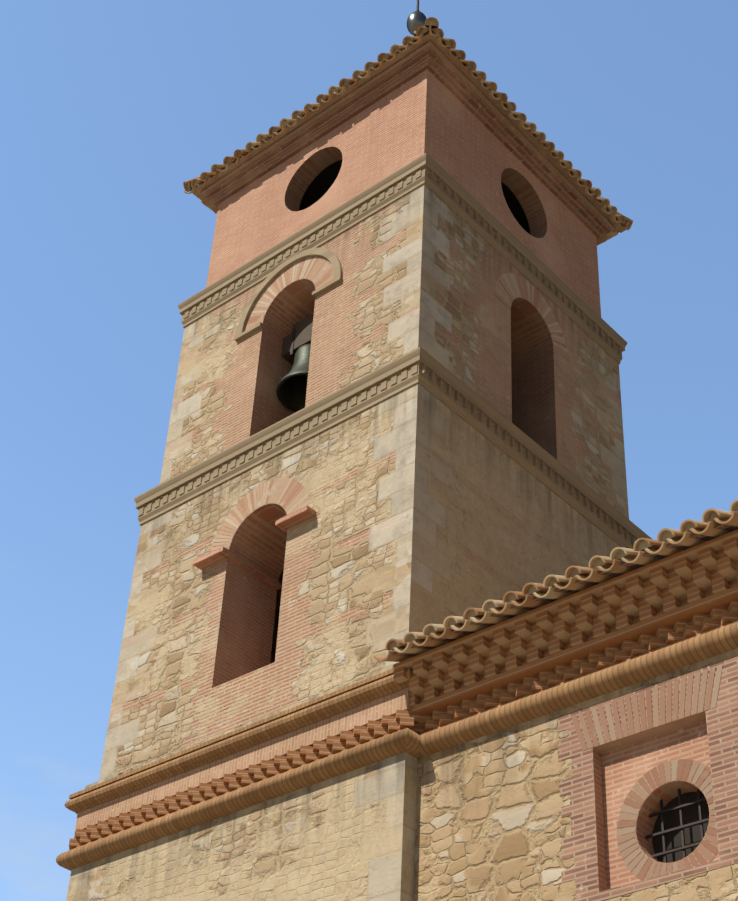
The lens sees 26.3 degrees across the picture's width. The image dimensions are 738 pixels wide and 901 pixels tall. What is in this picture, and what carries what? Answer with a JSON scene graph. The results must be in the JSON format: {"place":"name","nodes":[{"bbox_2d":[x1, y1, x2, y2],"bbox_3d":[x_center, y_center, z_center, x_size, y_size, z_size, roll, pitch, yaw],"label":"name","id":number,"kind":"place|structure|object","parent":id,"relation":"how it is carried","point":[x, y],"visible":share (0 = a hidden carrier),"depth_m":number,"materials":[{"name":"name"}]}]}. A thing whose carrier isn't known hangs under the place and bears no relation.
{"place":"outdoors","nodes":[
{"label":"outdoors","id":0,"kind":"place"},
{"bbox_2d":[56,40,651,900],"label":"church tower","id":1,"kind":"structure","parent":0,"point":[422,230],"depth_m":20.96,"materials":[{"name":"beige stone"}]},
{"bbox_2d":[276,314,313,411],"bbox_3d":[-0.839,-1.383,23.129,1.216,1.450,0.919,-65,-73,50],"label":"bell","id":2,"kind":"object","parent":1,"relation":"attached to","point":[291,389],"visible":0.38,"depth_m":23.03,"materials":[{"name":"grey metal"}]},
{"bbox_2d":[183,17,632,245],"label":"tower roof","id":3,"kind":"structure","parent":1,"relation":"on","point":[434,34],"depth_m":25.54,"materials":[{"name":"tile"}]},
{"bbox_2d":[407,0,426,36],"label":"roof finial","id":4,"kind":"object","parent":3,"relation":"on","point":[417,18],"visible":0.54,"depth_m":29.95,"materials":[{"name":"metal"}]},
{"bbox_2d":[0,0,737,900],"label":"sky","id":5,"kind":"structure","parent":0,"point":[107,107],"materials":[{"name":"blue"}]},
{"bbox_2d":[374,499,737,900],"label":"building","id":6,"kind":"structure","parent":0,"point":[579,738],"depth_m":15.23,"materials":[{"name":"beige stone"}]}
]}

